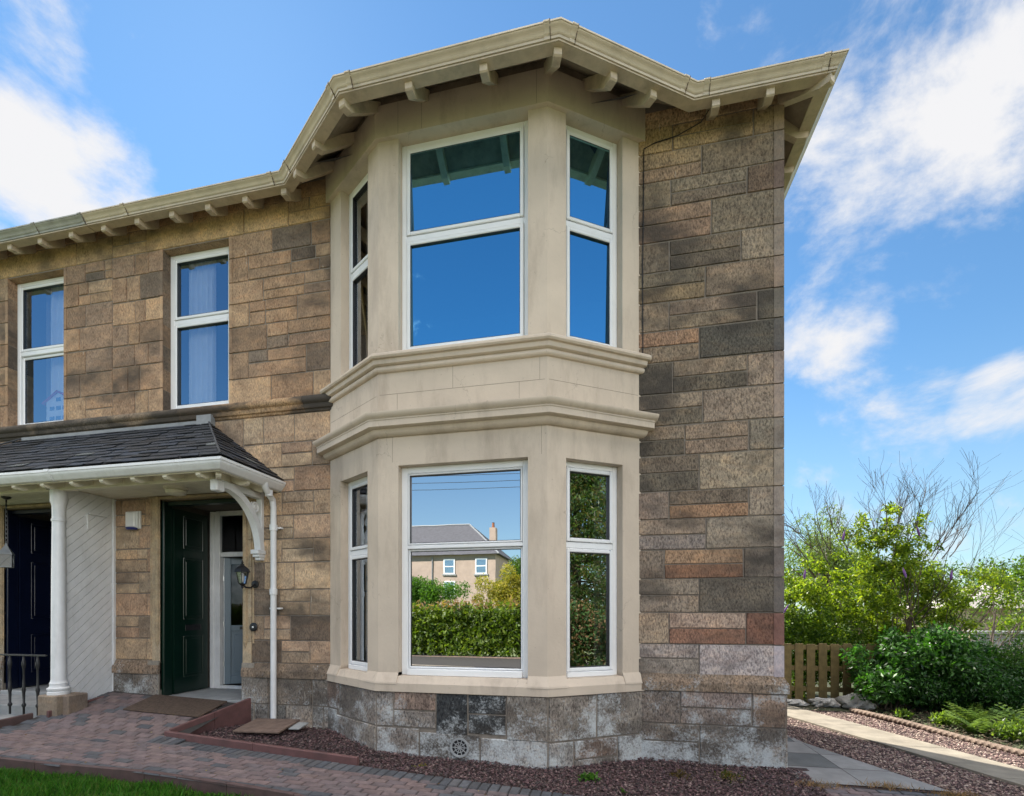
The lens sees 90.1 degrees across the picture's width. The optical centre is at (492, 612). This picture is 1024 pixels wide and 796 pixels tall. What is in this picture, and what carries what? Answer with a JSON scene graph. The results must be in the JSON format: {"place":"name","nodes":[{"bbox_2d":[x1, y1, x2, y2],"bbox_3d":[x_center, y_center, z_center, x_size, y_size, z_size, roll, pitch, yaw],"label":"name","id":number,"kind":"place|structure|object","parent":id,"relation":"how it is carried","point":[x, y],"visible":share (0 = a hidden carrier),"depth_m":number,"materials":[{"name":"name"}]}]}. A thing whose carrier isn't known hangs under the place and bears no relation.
{"place":"outdoors","nodes":[
{"label":"outdoors","id":0,"kind":"place"},
{"bbox_2d":[42,390,63,420],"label":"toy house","id":1,"kind":"structure","parent":0,"point":[53,403],"depth_m":8.25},
{"bbox_2d":[0,766,258,795],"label":"grass","id":2,"kind":"structure","parent":0,"point":[58,785],"depth_m":4.75,"materials":[{"name":"green plant"}]},
{"bbox_2d":[0,691,946,795],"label":"path","id":3,"kind":"structure","parent":0,"point":[133,747],"depth_m":5.41,"materials":[{"name":"brown brick"}]},
{"bbox_2d":[123,694,226,717],"bbox_3d":[-4.371,1.290,7.067,1.220,0.185,0.520,0,0,13],"label":"doormat","id":4,"kind":"object","parent":3,"relation":"on","point":[179,706],"visible":0.98,"depth_m":7.03,"materials":[{"name":"brown fabric"}]},
{"bbox_2d":[20,617,967,795],"bbox_3d":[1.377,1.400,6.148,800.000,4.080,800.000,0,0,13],"label":"ground","id":5,"kind":"structure","parent":0,"point":[870,788],"depth_m":5.41,"materials":[{"name":"brown soil"}]},
{"bbox_2d":[0,713,32,727],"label":"edging board","id":6,"kind":"object","parent":5,"relation":"on","point":[14,720],"visible":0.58,"depth_m":6.61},
{"bbox_2d":[0,756,36,772],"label":"edging board","id":7,"kind":"object","parent":5,"relation":"on","point":[9,762],"visible":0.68,"depth_m":5.17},
{"bbox_2d":[46,696,103,717],"bbox_3d":[-5.744,1.405,7.213,0.045,0.410,0.937,0,0,17],"label":"edging board","id":8,"kind":"object","parent":5,"relation":"on","point":[48,713],"visible":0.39,"depth_m":6.79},
{"bbox_2d":[0,212,161,718],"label":"stone villa","id":9,"kind":"object","parent":5,"relation":"on","point":[72,254],"visible":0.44,"depth_m":8.16,"materials":[{"name":"stone"}]},
{"bbox_2d":[0,654,46,715],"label":"iron railing","id":10,"kind":"object","parent":9,"relation":"on","point":[23,689],"visible":0.95,"depth_m":6.96,"materials":[{"name":"black metal"}]},
{"bbox_2d":[18,517,51,686],"bbox_3d":[-7.655,-0.165,8.674,0.057,2.790,0.660,0,0,13],"label":"storm door","id":11,"kind":"structure","parent":9,"relation":"in","point":[34,535],"depth_m":8.55,"materials":[{"name":"blue paint"}]},
{"bbox_2d":[18,276,63,424],"bbox_3d":[-7.164,-4.145,8.205,1.130,2.370,0.100,0,0,13],"label":"window","id":12,"kind":"structure","parent":9,"relation":"in","point":[57,350],"depth_m":8.29,"materials":[{"name":"white plastic"}]},
{"bbox_2d":[46,289,50,398],"bbox_3d":[-7.397,-4.100,8.566,0.217,2.600,0.073,0,0,21],"label":"curtain","id":13,"kind":"object","parent":9,"relation":"hanging from","point":[48,341],"visible":0.31,"depth_m":8.57,"materials":[{"name":"blue fabric"}]},
{"bbox_2d":[51,286,63,393],"bbox_3d":[-6.950,-4.100,8.383,0.730,2.600,0.082,0,0,13],"label":"curtain","id":14,"kind":"object","parent":9,"relation":"hanging from","point":[57,333],"visible":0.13,"depth_m":8.42,"materials":[{"name":"fabric"}]},
{"bbox_2d":[35,761,145,782],"bbox_3d":[-3.989,1.626,5.077,1.200,0.248,0.045,0,0,7],"label":"edging board","id":15,"kind":"object","parent":5,"relation":"on","point":[125,774],"visible":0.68,"depth_m":5.05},
{"bbox_2d":[144,770,228,795],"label":"edging board","id":16,"kind":"object","parent":5,"relation":"on","point":[208,787],"visible":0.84,"depth_m":4.85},
{"bbox_2d":[169,712,213,733],"bbox_3d":[-3.804,1.573,6.489,0.045,0.515,0.540,0,0,32],"label":"edging board","id":17,"kind":"object","parent":5,"relation":"on","point":[209,726],"visible":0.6,"depth_m":6.54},
{"bbox_2d":[164,730,254,750],"bbox_3d":[-3.353,1.573,6.044,1.286,0.255,0.050,0,0,16],"label":"edging board","id":18,"kind":"object","parent":5,"relation":"on","point":[222,742],"visible":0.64,"depth_m":6.00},
{"bbox_2d":[214,698,250,728],"bbox_3d":[-3.527,1.508,6.951,0.045,0.615,0.528,0,0,30],"label":"edging board","id":19,"kind":"object","parent":5,"relation":"on","point":[237,713],"visible":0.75,"depth_m":6.95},
{"bbox_2d":[227,782,295,795],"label":"edging board","id":20,"kind":"object","parent":5,"relation":"on","point":[258,790],"visible":1,"depth_m":4.67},
{"bbox_2d":[253,742,358,765],"bbox_3d":[-2.083,1.627,5.673,1.347,0.255,0.050,0,0,16],"label":"edging board","id":21,"kind":"object","parent":5,"relation":"on","point":[309,754],"visible":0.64,"depth_m":5.64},
{"bbox_2d":[29,17,848,768],"bbox_3d":[-5.960,-2.800,9.099,20.390,9.600,5.348,0,0,13],"label":"stone villa","id":22,"kind":"object","parent":5,"relation":"on","point":[543,421],"visible":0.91,"depth_m":5.97,"materials":[{"name":"stone"}]},
{"bbox_2d":[125,511,140,529],"bbox_3d":[-5.350,-1.359,7.565,0.250,0.283,0.125,0,0,13],"label":"alarm box","id":23,"kind":"object","parent":22,"relation":"attached to","point":[132,520],"visible":1,"depth_m":7.56,"materials":[{"name":"white plastic"}]},
{"bbox_2d":[0,414,285,718],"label":"porch canopy","id":24,"kind":"object","parent":22,"relation":"attached to","point":[82,500],"visible":0.95,"depth_m":6.99,"materials":[{"name":"wood"}]},
{"bbox_2d":[0,496,14,567],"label":"hanging lantern","id":25,"kind":"object","parent":24,"relation":"hanging from","point":[7,554],"visible":0.99,"depth_m":7.53,"materials":[{"name":"black metal"}]},
{"bbox_2d":[163,485,188,495],"bbox_3d":[-4.325,-1.649,6.995,0.300,0.110,0.300,0,0,13],"label":"ceiling light","id":26,"kind":"object","parent":24,"relation":"attached to","point":[174,490],"visible":1,"depth_m":6.91,"materials":[{"name":"beige glass"}]},
{"bbox_2d":[172,509,207,693],"bbox_3d":[-4.728,-0.165,8.018,0.057,2.790,0.660,0,0,13],"label":"storm door","id":27,"kind":"structure","parent":22,"relation":"in","point":[189,530],"depth_m":7.96,"materials":[{"name":"green paint"}]},
{"bbox_2d":[171,246,228,408],"bbox_3d":[-4.266,-4.145,7.556,1.130,2.370,0.100,0,0,13],"label":"window","id":28,"kind":"structure","parent":22,"relation":"in","point":[178,323],"depth_m":7.61,"materials":[{"name":"white plastic"}]},
{"bbox_2d":[189,260,215,403],"bbox_3d":[-4.392,-4.100,7.749,0.480,2.600,0.081,0,0,13],"label":"curtain","id":29,"kind":"object","parent":22,"relation":"hanging from","point":[202,340],"visible":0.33,"depth_m":7.74,"materials":[{"name":"fabric"}]},
{"bbox_2d":[223,558,242,683],"bbox_3d":[-3.972,0.145,8.581,0.830,2.080,0.587,0,0,13],"label":"inner door","id":30,"kind":"structure","parent":22,"relation":"in","point":[233,592],"depth_m":8.46,"materials":[{"name":"blue paint"}]},
{"bbox_2d":[234,560,258,588],"bbox_3d":[-3.393,-0.515,7.037,0.220,0.390,0.320,0,0,13],"label":"wall lantern","id":31,"kind":"object","parent":22,"relation":"attached to","point":[243,569],"depth_m":6.96,"materials":[{"name":"black metal"}]},
{"bbox_2d":[348,476,367,670],"bbox_3d":[-1.663,-0.487,6.570,0.100,2.465,0.695,0,0,-44],"label":"window","id":32,"kind":"structure","parent":22,"relation":"in","point":[355,552],"depth_m":6.74,"materials":[{"name":"white plastic"}]},
{"bbox_2d":[349,173,367,369],"bbox_3d":[-1.656,-4.305,6.577,0.100,2.510,0.695,0,0,-44],"label":"window","id":33,"kind":"structure","parent":22,"relation":"in","point":[358,271],"depth_m":6.74,"materials":[{"name":"white plastic"}]},
{"bbox_2d":[366,487,367,660],"bbox_3d":[-1.565,-0.360,6.722,0.052,2.880,0.368,0,0,-43],"label":"curtain","id":34,"kind":"object","parent":22,"relation":"hanging from","point":[366,576],"visible":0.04,"depth_m":6.80,"materials":[{"name":"fabric"}]},
{"bbox_2d":[366,191,367,357],"bbox_3d":[-1.565,-4.175,6.722,0.052,2.850,0.368,0,0,-43],"label":"curtain","id":35,"kind":"object","parent":22,"relation":"hanging from","point":[366,275],"visible":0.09,"depth_m":6.80,"materials":[{"name":"beige fabric"}]},
{"bbox_2d":[402,460,527,677],"bbox_3d":[-0.325,-0.487,5.945,1.535,2.465,0.100,0,0,13],"label":"window","id":36,"kind":"structure","parent":22,"relation":"in","point":[465,608],"depth_m":5.96,"materials":[{"name":"white plastic"}]},
{"bbox_2d":[402,120,527,349],"bbox_3d":[-0.323,-4.305,5.955,1.535,2.510,0.100,0,0,13],"label":"window","id":37,"kind":"structure","parent":22,"relation":"in","point":[465,196],"depth_m":5.96,"materials":[{"name":"blue glass"}]},
{"bbox_2d":[566,461,616,677],"bbox_3d":[1.123,-0.487,5.968,0.655,2.465,0.468,0,0,13],"label":"window","id":38,"kind":"structure","parent":22,"relation":"in","point":[591,490],"depth_m":5.97,"materials":[{"name":"white plastic"}]},
{"bbox_2d":[566,125,616,346],"bbox_3d":[1.129,-4.305,5.955,0.750,2.510,0.100,0,0,-21],"label":"window","id":39,"kind":"structure","parent":22,"relation":"in","point":[591,161],"depth_m":5.97,"materials":[{"name":"blue glass"}]},
{"bbox_2d":[782,502,873,639],"bbox_3d":[11.488,-0.754,17.726,3.432,5.932,2.939,0,0,13],"label":"willow tree","id":40,"kind":"object","parent":5,"relation":"on","point":[815,555],"visible":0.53,"depth_m":17.52,"materials":[{"name":"green plant"}]},
{"bbox_2d":[785,603,878,641],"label":"woodland","id":41,"kind":"object","parent":5,"relation":"on","point":[803,609],"depth_m":63.98,"materials":[{"name":"green plant"}]},
{"bbox_2d":[784,551,972,643],"bbox_3d":[16.162,-0.147,22.453,7.853,5.310,3.681,0,0,13],"label":"garden tree","id":42,"kind":"object","parent":5,"relation":"on","point":[800,572],"visible":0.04,"depth_m":21.91,"materials":[{"name":"green plant"}]},
{"bbox_2d":[895,582,1023,640],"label":"bungalow","id":43,"kind":"object","parent":5,"relation":"on","point":[982,612],"visible":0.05,"depth_m":25.60,"materials":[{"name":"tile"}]},
{"bbox_2d":[967,631,1023,653],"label":"garden wall","id":44,"kind":"structure","parent":5,"relation":"on","point":[996,637],"depth_m":13.49,"materials":[{"name":"stone"}]},
{"bbox_2d":[969,554,1023,610],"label":"garden tree","id":45,"kind":"object","parent":5,"relation":"on","point":[1018,572],"visible":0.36,"depth_m":16.87,"materials":[{"name":"green plant"}]},
{"bbox_2d":[988,611,1023,630],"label":"ivy hedge","id":46,"kind":"object","parent":5,"relation":"on","point":[1000,629],"visible":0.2,"depth_m":14.21,"materials":[{"name":"green plant"}]},
{"bbox_2d":[0,0,1023,612],"label":"sky","id":47,"kind":"structure","parent":0,"point":[904,200],"materials":[{"name":"blue"}]},
{"bbox_2d":[197,723,833,795],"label":"slate chippings","id":48,"kind":"object","parent":0,"point":[572,771],"visible":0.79,"depth_m":5.43,"materials":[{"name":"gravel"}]},
{"bbox_2d":[233,718,308,733],"bbox_3d":[-2.865,1.485,6.677,0.770,0.070,0.542,0,0,7],"label":"stone slab","id":49,"kind":"object","parent":48,"relation":"on","point":[267,725],"visible":1,"depth_m":6.65,"materials":[{"name":"stone"}]},
{"bbox_2d":[578,770,601,781],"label":"weed","id":50,"kind":"object","parent":48,"relation":"on","point":[589,775],"visible":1,"depth_m":5.20,"materials":[{"name":"green plant"}]},
{"bbox_2d":[666,768,694,782],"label":"weed","id":51,"kind":"object","parent":48,"relation":"on","point":[679,774],"visible":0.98,"depth_m":5.36,"materials":[{"name":"green plant"}]},
{"bbox_2d":[708,767,753,782],"bbox_3d":[2.440,1.710,5.332,0.494,0.112,0.348,0,0,-16],"label":"weed","id":52,"kind":"object","parent":48,"relation":"on","point":[727,774],"visible":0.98,"depth_m":5.32,"materials":[{"name":"green plant"}]},
{"bbox_2d":[790,778,848,789],"bbox_3d":[3.303,1.720,5.158,0.666,0.060,0.309,0,0,13],"label":"grass tuft","id":53,"kind":"object","parent":48,"relation":"on","point":[813,782],"visible":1,"depth_m":5.14,"materials":[{"name":"brown plant"}]},
{"bbox_2d":[787,735,947,790],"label":"slab path","id":54,"kind":"structure","parent":0,"point":[799,757],"depth_m":5.69,"materials":[{"name":"concrete"}]},
{"bbox_2d":[853,780,924,790],"bbox_3d":[3.956,1.730,5.126,0.623,0.060,0.397,0,0,36],"label":"grass tuft","id":55,"kind":"object","parent":54,"relation":"on","point":[884,785],"visible":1,"depth_m":5.14,"materials":[{"name":"brown plant"}]},
{"bbox_2d":[786,707,1023,795],"bbox_3d":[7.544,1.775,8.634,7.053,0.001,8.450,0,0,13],"label":"side ground","id":56,"kind":"structure","parent":0,"point":[933,779],"depth_m":6.15,"materials":[{"name":"brown gravel"}]},
{"bbox_2d":[782,447,1023,645],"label":"buddleia bush","id":57,"kind":"object","parent":56,"relation":"on","point":[810,593],"visible":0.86,"depth_m":10.28,"materials":[{"name":"green plant"}]},
{"bbox_2d":[830,475,1023,655],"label":"bare shrub","id":58,"kind":"object","parent":56,"relation":"on","point":[1013,627],"visible":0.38,"depth_m":10.84,"materials":[{"name":"green plant"}]},
{"bbox_2d":[911,788,976,795],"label":"grass tuft","id":59,"kind":"object","parent":56,"relation":"on","point":[964,794],"visible":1,"depth_m":4.90,"materials":[{"name":"brown plant"}]},
{"bbox_2d":[921,631,1023,677],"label":"privet hedge","id":60,"kind":"object","parent":56,"relation":"on","point":[1016,659],"visible":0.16,"depth_m":8.91,"materials":[{"name":"green plant"}]},
{"bbox_2d":[787,705,1023,787],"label":"concrete path","id":61,"kind":"structure","parent":0,"point":[1003,772],"depth_m":6.56,"materials":[{"name":"beige concrete"}]},
{"bbox_2d":[791,677,1023,749],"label":"garden soil","id":62,"kind":"structure","parent":0,"point":[842,709],"depth_m":9.09,"materials":[{"name":"brown soil"}]},
{"bbox_2d":[787,699,810,705],"bbox_3d":[5.590,1.695,9.670,0.696,0.103,0.396,0,0,13],"label":"rock","id":63,"kind":"object","parent":62,"relation":"on","point":[796,702],"visible":0.68,"depth_m":9.53,"materials":[{"name":"grey stone"}]},
{"bbox_2d":[807,697,839,706],"bbox_3d":[6.161,1.665,9.484,0.527,0.158,0.330,0,0,13],"label":"rock","id":64,"kind":"object","parent":62,"relation":"on","point":[823,702],"visible":0.99,"depth_m":9.42,"materials":[{"name":"grey stone"}]},
{"bbox_2d":[782,606,900,698],"bbox_3d":[6.046,0.806,10.632,4.271,2.066,1.504,0,0,13],"label":"leafy hedge","id":65,"kind":"object","parent":62,"relation":"on","point":[817,636],"visible":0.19,"depth_m":10.31,"materials":[{"name":"green plant"}]},
{"bbox_2d":[834,693,876,709],"bbox_3d":[6.520,1.598,9.170,0.612,0.288,0.428,0,0,13],"label":"rock","id":66,"kind":"object","parent":62,"relation":"on","point":[845,701],"visible":0.7,"depth_m":9.13,"materials":[{"name":"grey stone"}]},
{"bbox_2d":[782,643,946,706],"bbox_3d":[6.147,1.169,9.826,4.900,1.151,0.065,0,0,13],"label":"picket fence","id":67,"kind":"object","parent":62,"relation":"on","point":[822,689],"visible":0.17,"depth_m":9.78,"materials":[{"name":"brown wood"}]},
{"bbox_2d":[893,707,913,719],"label":"leafy plant","id":68,"kind":"object","parent":62,"relation":"on","point":[903,712],"visible":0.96,"depth_m":8.34,"materials":[{"name":"green plant"}]},
{"bbox_2d":[838,620,1003,711],"bbox_3d":[7.559,0.997,9.087,2.438,1.733,1.595,0,0,13],"label":"laurel bush","id":69,"kind":"object","parent":62,"relation":"on","point":[933,649],"visible":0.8,"depth_m":8.85,"materials":[{"name":"green plant"}]},
{"bbox_2d":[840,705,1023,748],"bbox_3d":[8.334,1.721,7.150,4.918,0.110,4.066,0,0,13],"label":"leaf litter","id":70,"kind":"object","parent":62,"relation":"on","point":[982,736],"visible":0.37,"depth_m":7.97,"materials":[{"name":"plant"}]},
{"bbox_2d":[849,708,1023,755],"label":"rope edging","id":71,"kind":"object","parent":62,"relation":"on","point":[1000,747],"visible":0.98,"depth_m":7.30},
{"bbox_2d":[928,711,957,727],"bbox_3d":[6.945,1.642,7.873,0.363,0.276,0.366,0,0,13],"label":"leafy plant","id":72,"kind":"object","parent":62,"relation":"on","point":[938,718],"visible":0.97,"depth_m":7.83,"materials":[{"name":"green plant"}]},
{"bbox_2d":[904,655,1023,716],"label":"shrub","id":73,"kind":"object","parent":62,"relation":"on","point":[1004,687],"visible":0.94,"depth_m":8.45,"materials":[{"name":"green plant"}]},
{"bbox_2d":[941,705,1011,733],"bbox_3d":[6.945,1.577,7.374,0.790,0.411,0.824,0,0,-14],"label":"fern","id":74,"kind":"object","parent":62,"relation":"on","point":[972,726],"visible":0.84,"depth_m":7.32,"materials":[{"name":"green plant"}]},
{"bbox_2d":[944,702,1014,725],"bbox_3d":[7.419,1.592,7.809,0.789,0.382,0.755,0,0,-31],"label":"fern","id":75,"kind":"object","parent":62,"relation":"on","point":[963,714],"visible":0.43,"depth_m":7.82,"materials":[{"name":"green plant"}]},
{"bbox_2d":[986,718,1023,742],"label":"leafy plant","id":76,"kind":"object","parent":62,"relation":"on","point":[1012,731],"visible":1,"depth_m":6.89,"materials":[{"name":"green plant"}]},
{"bbox_2d":[993,702,1023,728],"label":"fern","id":77,"kind":"object","parent":62,"relation":"on","point":[1017,714],"visible":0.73,"depth_m":7.14,"materials":[{"name":"green plant"}]}
]}

